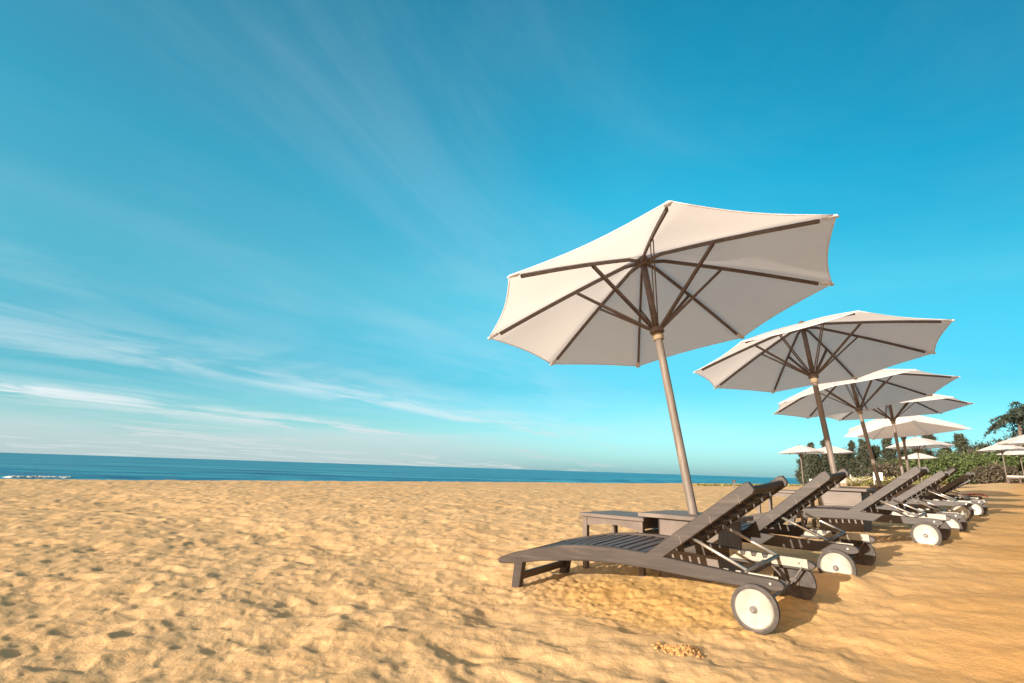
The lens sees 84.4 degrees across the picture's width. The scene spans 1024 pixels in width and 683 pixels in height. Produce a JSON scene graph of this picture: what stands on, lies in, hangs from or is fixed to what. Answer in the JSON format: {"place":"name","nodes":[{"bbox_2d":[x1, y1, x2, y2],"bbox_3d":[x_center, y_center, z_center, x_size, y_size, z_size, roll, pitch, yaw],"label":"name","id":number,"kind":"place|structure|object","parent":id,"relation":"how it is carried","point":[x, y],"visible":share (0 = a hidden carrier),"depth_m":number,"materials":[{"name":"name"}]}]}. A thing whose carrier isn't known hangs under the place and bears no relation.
{"place":"outdoors","nodes":[
{"label":"outdoors","id":0,"kind":"place"},
{"bbox_2d":[0,452,799,483],"bbox_3d":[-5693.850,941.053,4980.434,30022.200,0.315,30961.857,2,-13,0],"label":"sea","id":1,"kind":"structure","parent":0,"point":[85,467],"depth_m":139.92,"materials":[{"name":"liquid"}]},
{"bbox_2d":[3,475,72,477],"bbox_3d":[-38.886,11.143,46.446,1.146,0.277,4.514,-9,-17,41],"label":"sea foam","id":2,"kind":"object","parent":1,"relation":"on","point":[14,476],"visible":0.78,"depth_m":45.97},
{"bbox_2d":[0,479,1023,682],"bbox_3d":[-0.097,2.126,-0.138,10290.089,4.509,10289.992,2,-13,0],"label":"sand","id":3,"kind":"structure","parent":0,"point":[177,581],"depth_m":3.47,"materials":[{"name":"beige sand"}]},
{"bbox_2d":[579,510,658,576],"bbox_3d":[0.926,1.670,4.527,0.580,0.555,0.520,-9,-17,41],"label":"side table","id":4,"kind":"object","parent":3,"relation":"on","point":[615,519],"visible":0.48,"depth_m":4.41,"materials":[{"name":"grey wood"}]},
{"bbox_2d":[498,476,816,634],"bbox_3d":[0.817,1.291,3.655,1.935,0.803,0.752,-11,-14,40],"label":"sun lounger","id":5,"kind":"object","parent":3,"relation":"on","point":[755,607],"visible":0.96,"depth_m":3.29,"materials":[{"name":"brown wood"}]},
{"bbox_2d":[488,200,838,513],"bbox_3d":[1.164,0.584,4.669,2.827,2.856,2.752,5,-13,-14],"label":"parasol","id":6,"kind":"object","parent":3,"relation":"on","point":[663,281],"visible":0.98,"depth_m":4.90,"materials":[{"name":"white fabric"}]},
{"bbox_2d":[646,642,703,657],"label":"sand clods","id":7,"kind":"object","parent":3,"relation":"on","point":[681,650],"visible":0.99,"depth_m":2.46,"materials":[{"name":"beige sand"}]},
{"bbox_2d":[638,510,752,582],"bbox_3d":[1.360,1.581,4.152,0.650,0.600,0.561,-9,-17,41],"label":"boxed table","id":8,"kind":"object","parent":3,"relation":"on","point":[671,522],"visible":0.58,"depth_m":4.04,"materials":[{"name":"grey wood"}]},
{"bbox_2d":[636,468,875,574],"bbox_3d":[1.779,1.483,4.623,1.935,0.819,0.752,-12,-16,40],"label":"sun lounger","id":9,"kind":"object","parent":3,"relation":"on","point":[847,553],"visible":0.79,"depth_m":4.15,"materials":[{"name":"wood"}]},
{"bbox_2d":[757,490,816,527],"bbox_3d":[3.377,2.116,6.956,0.580,0.555,0.520,-9,-17,41],"label":"side table","id":10,"kind":"object","parent":3,"relation":"on","point":[784,493],"visible":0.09,"depth_m":6.89,"materials":[{"name":"brown wood"}]},
{"bbox_2d":[793,454,806,483],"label":"casuarina tree","id":11,"kind":"object","parent":3,"relation":"on","point":[799,467],"visible":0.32,"depth_m":68.50,"materials":[{"name":"green plant"}]},
{"bbox_2d":[777,445,825,484],"bbox_3d":[14.514,6.323,28.545,2.235,2.199,2.270,10,-6,-8],"label":"parasol","id":12,"kind":"object","parent":3,"relation":"on","point":[800,450],"visible":1,"depth_m":28.39,"materials":[{"name":"white fabric"}]},
{"bbox_2d":[797,442,822,484],"bbox_3d":[34.025,14.276,64.531,2.956,5.702,2.781,-8,-16,38],"label":"casuarina tree","id":13,"kind":"object","parent":3,"relation":"on","point":[811,468],"visible":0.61,"depth_m":64.37,"materials":[{"name":"green plant"}]},
{"bbox_2d":[693,310,954,487],"bbox_3d":[3.756,1.117,7.049,2.903,2.856,2.948,5,-11,1],"label":"parasol","id":14,"kind":"object","parent":3,"relation":"on","point":[855,345],"visible":0.99,"depth_m":7.42,"materials":[{"name":"white fabric"}]},
{"bbox_2d":[817,439,831,473],"bbox_3d":[36.082,14.043,64.961,3.396,6.015,3.810,2,-13,0],"label":"casuarina tree","id":15,"kind":"object","parent":3,"relation":"on","point":[824,463],"visible":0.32,"depth_m":64.38,"materials":[{"name":"green plant"}]},
{"bbox_2d":[819,446,854,453],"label":"parasol","id":16,"kind":"object","parent":3,"relation":"on","point":[836,450],"visible":0.52,"depth_m":33.04,"materials":[{"name":"white fabric"}]},
{"bbox_2d":[829,449,854,476],"bbox_3d":[36.680,14.210,62.571,3.206,4.969,3.598,2,-13,0],"label":"casuarina tree","id":17,"kind":"object","parent":3,"relation":"on","point":[841,460],"visible":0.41,"depth_m":62.57,"materials":[{"name":"green plant"}]},
{"bbox_2d":[818,487,876,531],"bbox_3d":[3.834,2.008,6.566,0.650,0.600,0.561,-9,-17,41],"label":"boxed table","id":18,"kind":"object","parent":3,"relation":"on","point":[841,496],"visible":0.51,"depth_m":6.38,"materials":[{"name":"grey wood"}]},
{"bbox_2d":[748,466,950,545],"bbox_3d":[3.379,1.751,5.968,1.935,0.803,0.752,-13,-18,41],"label":"sun lounger","id":19,"kind":"object","parent":3,"relation":"on","point":[931,529],"visible":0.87,"depth_m":5.51,"materials":[{"name":"wood"}]},
{"bbox_2d":[844,440,856,470],"bbox_3d":[39.237,14.192,64.539,4.386,5.949,4.560,11,-16,-35],"label":"casuarina tree","id":20,"kind":"object","parent":3,"relation":"on","point":[851,446],"visible":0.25,"depth_m":64.92,"materials":[{"name":"green plant"}]},
{"bbox_2d":[842,487,875,495],"bbox_3d":[6.017,2.837,9.887,0.580,0.555,0.520,-9,-17,41],"label":"side table","id":21,"kind":"object","parent":3,"relation":"on","point":[861,487],"visible":0.06,"depth_m":9.77,"materials":[{"name":"grey wood"}]},
{"bbox_2d":[841,438,879,477],"bbox_3d":[38.030,13.454,60.955,4.534,6.090,4.274,4,-13,-8],"label":"casuarina tree","id":22,"kind":"object","parent":3,"relation":"on","point":[862,462],"visible":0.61,"depth_m":60.79,"materials":[{"name":"green plant"}]},
{"bbox_2d":[773,369,959,488],"bbox_3d":[6.168,1.895,10.014,2.839,2.875,2.766,8,-14,-26],"label":"parasol","id":23,"kind":"object","parent":3,"relation":"on","point":[876,389],"visible":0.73,"depth_m":10.44,"materials":[{"name":"white fabric"}]},
{"bbox_2d":[850,475,891,485],"bbox_3d":[31.108,11.850,47.397,6.334,1.152,0.181,4,-13,-11],"label":"rope fence","id":24,"kind":"object","parent":3,"relation":"on","point":[860,479],"visible":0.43,"depth_m":46.94,"materials":[{"name":"white fabric"}]},
{"bbox_2d":[868,443,882,463],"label":"casuarina tree","id":25,"kind":"object","parent":3,"relation":"on","point":[876,450],"visible":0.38,"depth_m":62.76,"materials":[{"name":"green plant"}]},
{"bbox_2d":[788,471,967,531],"bbox_3d":[4.340,2.014,6.950,1.935,0.786,0.752,-13,-18,40],"label":"sun lounger","id":26,"kind":"object","parent":3,"relation":"on","point":[957,522],"visible":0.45,"depth_m":6.46,"materials":[{"name":"wood"}]},
{"bbox_2d":[873,472,882,479],"bbox_3d":[29.093,10.998,44.875,0.640,1.150,0.110,-3,-13,19],"label":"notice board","id":27,"kind":"object","parent":3,"relation":"on","point":[881,476],"visible":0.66,"depth_m":44.85,"materials":[{"name":"white"}]},
{"bbox_2d":[878,438,900,462],"bbox_3d":[40.829,13.082,61.074,4.400,6.215,2.924,9,-14,-28],"label":"casuarina tree","id":28,"kind":"object","parent":3,"relation":"on","point":[887,454],"visible":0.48,"depth_m":60.91,"materials":[{"name":"green plant"}]},
{"bbox_2d":[861,458,919,483],"bbox_3d":[33.028,11.555,48.582,4.445,3.026,4.467,2,-13,0],"label":"dry bush","id":29,"kind":"object","parent":3,"relation":"on","point":[891,470],"visible":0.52,"depth_m":48.34,"materials":[{"name":"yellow plant"}]},
{"bbox_2d":[870,484,917,506],"bbox_3d":[6.475,2.725,9.497,0.650,0.600,0.561,-9,-17,41],"label":"boxed table","id":30,"kind":"object","parent":3,"relation":"on","point":[903,491],"visible":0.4,"depth_m":9.31,"materials":[{"name":"grey wood"}]},
{"bbox_2d":[847,475,947,485],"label":"dune grass","id":31,"kind":"structure","parent":3,"relation":"on","point":[868,482],"depth_m":47.96,"materials":[{"name":"green plant"}]},
{"bbox_2d":[825,394,974,474],"bbox_3d":[8.624,2.471,12.900,2.903,2.856,2.948,14,-10,-20],"label":"parasol","id":32,"kind":"object","parent":3,"relation":"on","point":[937,404],"visible":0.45,"depth_m":13.27,"materials":[{"name":"white fabric"}]},
{"bbox_2d":[889,456,915,470],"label":"shrub","id":33,"kind":"object","parent":3,"relation":"on","point":[896,460],"visible":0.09,"depth_m":49.60,"materials":[{"name":"green plant"}]},
{"bbox_2d":[897,449,909,461],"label":"casuarina tree","id":34,"kind":"object","parent":3,"relation":"on","point":[902,451],"visible":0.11,"depth_m":62.62,"materials":[{"name":"green plant"}]},
{"bbox_2d":[844,415,970,470],"bbox_3d":[10.643,3.307,15.248,2.800,2.863,2.796,4,-13,-8],"label":"parasol","id":35,"kind":"object","parent":3,"relation":"on","point":[917,425],"visible":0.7,"depth_m":14.78,"materials":[{"name":"white fabric"}]},
{"bbox_2d":[908,449,928,461],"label":"casuarina tree","id":36,"kind":"object","parent":3,"relation":"on","point":[922,451],"visible":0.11,"depth_m":58.86,"materials":[{"name":"green plant"}]},
{"bbox_2d":[902,453,936,463],"bbox_3d":[28.204,8.874,39.315,2.322,2.285,2.359,16,-10,-27],"label":"parasol","id":37,"kind":"object","parent":3,"relation":"on","point":[915,456],"visible":0.66,"depth_m":39.00,"materials":[{"name":"white fabric"}]},
{"bbox_2d":[886,436,953,481],"bbox_3d":[15.552,4.758,21.741,2.235,2.199,2.270,8,-5,1],"label":"parasol","id":38,"kind":"object","parent":3,"relation":"on","point":[915,443],"visible":0.88,"depth_m":21.62,"materials":[{"name":"white fabric"}]},
{"bbox_2d":[902,450,938,475],"bbox_3d":[35.390,11.052,48.761,3.634,3.275,3.821,-4,-14,25],"label":"shrub","id":39,"kind":"object","parent":3,"relation":"on","point":[912,460],"visible":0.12,"depth_m":48.48,"materials":[{"name":"green plant"}]},
{"bbox_2d":[909,485,940,507],"bbox_3d":[8.715,3.359,12.002,0.650,0.600,0.561,-9,-17,41],"label":"boxed table","id":40,"kind":"object","parent":3,"relation":"on","point":[927,493],"visible":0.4,"depth_m":11.79,"materials":[{"name":"grey wood"}]},
{"bbox_2d":[881,467,973,520],"bbox_3d":[5.843,2.378,8.690,1.935,0.824,0.752,-13,-19,39],"label":"sun lounger","id":41,"kind":"object","parent":3,"relation":"on","point":[964,506],"visible":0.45,"depth_m":8.11,"materials":[{"name":"wood"}]},
{"bbox_2d":[910,454,949,482],"bbox_3d":[35.773,11.123,47.674,3.629,3.260,4.103,2,-13,0],"label":"shrub","id":42,"kind":"object","parent":3,"relation":"on","point":[934,469],"visible":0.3,"depth_m":47.12,"materials":[{"name":"green plant"}]},
{"bbox_2d":[921,434,940,456],"bbox_3d":[45.166,13.018,60.945,4.117,6.782,4.676,2,-13,0],"label":"casuarina tree","id":43,"kind":"object","parent":3,"relation":"on","point":[931,437],"visible":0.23,"depth_m":61.17,"materials":[{"name":"green plant"}]},
{"bbox_2d":[936,441,952,455],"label":"casuarina tree","id":44,"kind":"object","parent":3,"relation":"on","point":[948,449],"visible":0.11,"depth_m":59.12,"materials":[{"name":"green plant"}]},
{"bbox_2d":[923,478,978,498],"bbox_3d":[8.045,3.102,11.231,1.935,0.700,0.752,-14,-20,40],"label":"sun lounger","id":45,"kind":"object","parent":3,"relation":"on","point":[968,481],"visible":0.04,"depth_m":10.92,"materials":[{"name":"wood"}]},
{"bbox_2d":[925,449,978,483],"bbox_3d":[36.280,10.475,46.646,3.581,3.265,3.824,-1,-13,14],"label":"shrub","id":46,"kind":"object","parent":3,"relation":"on","point":[941,462],"visible":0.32,"depth_m":46.55,"materials":[{"name":"green plant"}]},
{"bbox_2d":[920,472,987,515],"bbox_3d":[7.060,2.719,9.916,1.935,0.780,0.752,-14,-20,42],"label":"sun lounger","id":47,"kind":"object","parent":3,"relation":"on","point":[979,507],"visible":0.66,"depth_m":9.39,"materials":[{"name":"wood"}]},
{"bbox_2d":[942,432,972,453],"bbox_3d":[45.645,12.254,57.187,4.384,6.126,4.717,-5,-14,28],"label":"casuarina tree","id":48,"kind":"object","parent":3,"relation":"on","point":[960,440],"visible":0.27,"depth_m":57.45,"materials":[{"name":"green plant"}]},
{"bbox_2d":[942,489,982,498],"bbox_3d":[9.100,3.347,12.446,1.935,0.814,0.752,-13,-19,38],"label":"sun lounger","id":49,"kind":"object","parent":3,"relation":"on","point":[979,497],"visible":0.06,"depth_m":11.91,"materials":[{"name":"wood"}]},
{"bbox_2d":[961,493,987,497],"bbox_3d":[9.772,3.254,11.937,0.423,0.088,0.562,-13,-19,38],"label":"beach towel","id":50,"kind":"object","parent":49,"relation":"on","point":[975,494],"visible":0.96,"depth_m":11.78,"materials":[{"name":"red fabric"}]},
{"bbox_2d":[941,447,986,484],"bbox_3d":[36.741,10.210,45.697,3.950,3.250,3.918,2,-13,0],"label":"shrub","id":51,"kind":"object","parent":3,"relation":"on","point":[958,459],"visible":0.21,"depth_m":45.36,"materials":[{"name":"green plant"}]},
{"bbox_2d":[956,442,981,483],"bbox_3d":[44.077,11.881,54.224,4.243,4.527,4.388,6,-13,-19],"label":"tall shrub","id":52,"kind":"object","parent":3,"relation":"on","point":[963,448],"visible":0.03,"depth_m":54.57,"materials":[{"name":"green plant"}]},
{"bbox_2d":[953,451,991,484],"bbox_3d":[36.870,10.299,44.650,4.049,3.372,4.585,2,-13,0],"label":"shrub","id":53,"kind":"object","parent":3,"relation":"on","point":[964,464],"visible":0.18,"depth_m":44.68,"materials":[{"name":"green plant"}]},
{"bbox_2d":[962,449,982,483],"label":"dry bush","id":54,"kind":"object","parent":3,"relation":"on","point":[970,451],"visible":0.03,"depth_m":49.25,"materials":[{"name":"green plant"}]},
{"bbox_2d":[958,438,991,451],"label":"tall shrub","id":55,"kind":"object","parent":3,"relation":"on","point":[983,445],"visible":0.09,"depth_m":53.85,"materials":[{"name":"green plant"}]},
{"bbox_2d":[974,443,993,453],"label":"tall shrub","id":56,"kind":"object","parent":3,"relation":"on","point":[982,447],"visible":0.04,"depth_m":53.50,"materials":[{"name":"green plant"}]},
{"bbox_2d":[965,451,1016,477],"bbox_3d":[37.230,9.881,43.466,4.030,3.559,3.790,-9,-16,39],"label":"shrub","id":57,"kind":"object","parent":3,"relation":"on","point":[998,457],"visible":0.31,"depth_m":43.33,"materials":[{"name":"green plant"}]},
{"bbox_2d":[964,461,1023,483],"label":"dry bush","id":58,"kind":"object","parent":3,"relation":"on","point":[991,473],"visible":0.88,"depth_m":38.64,"materials":[{"name":"brown plant"}]},
{"bbox_2d":[977,444,1023,482],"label":"parasol","id":59,"kind":"object","parent":3,"relation":"on","point":[998,448],"visible":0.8,"depth_m":31.51,"materials":[{"name":"white fabric"}]},
{"bbox_2d":[982,452,1023,482],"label":"shrub","id":60,"kind":"object","parent":3,"relation":"on","point":[1006,458],"visible":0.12,"depth_m":42.56,"materials":[{"name":"green plant"}]},
{"bbox_2d":[983,401,1023,445],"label":"palm tree","id":61,"kind":"object","parent":3,"relation":"on","point":[1014,415],"visible":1,"depth_m":45.81,"materials":[{"name":"green plant"}]},
{"bbox_2d":[990,430,1023,445],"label":"tall shrub","id":62,"kind":"object","parent":3,"relation":"on","point":[999,440],"visible":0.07,"depth_m":52.62,"materials":[{"name":"green plant"}]},
{"bbox_2d":[995,435,1023,444],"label":"parasol","id":63,"kind":"object","parent":3,"relation":"on","point":[1018,440],"visible":1,"depth_m":22.08,"materials":[{"name":"white fabric"}]},
{"bbox_2d":[996,451,1023,475],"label":"parasol","id":64,"kind":"object","parent":3,"relation":"on","point":[1018,453],"visible":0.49,"depth_m":37.33,"materials":[{"name":"white fabric"}]},
{"bbox_2d":[997,445,1023,480],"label":"shrub","id":65,"kind":"object","parent":3,"relation":"on","point":[1010,461],"visible":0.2,"depth_m":41.53,"materials":[{"name":"green plant"}]},
{"bbox_2d":[1003,455,1023,481],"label":"shrub","id":66,"kind":"object","parent":3,"relation":"on","point":[1018,462],"visible":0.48,"depth_m":40.78,"materials":[{"name":"green plant"}]},
{"bbox_2d":[1006,476,1023,483],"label":"sunbed","id":67,"kind":"object","parent":3,"relation":"on","point":[1015,477],"visible":0.88,"depth_m":29.51,"materials":[{"name":"white wood"}]},
{"bbox_2d":[0,0,1023,477],"label":"sky","id":68,"kind":"structure","parent":0,"point":[250,230],"materials":[{"name":"blue"}]},
{"bbox_2d":[809,478,846,485],"bbox_3d":[25.638,11.288,45.824,3.400,0.880,1.277,4,-13,-10],"label":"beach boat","id":69,"kind":"object","parent":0,"point":[843,482],"visible":0.1,"depth_m":45.56,"materials":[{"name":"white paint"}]}
]}

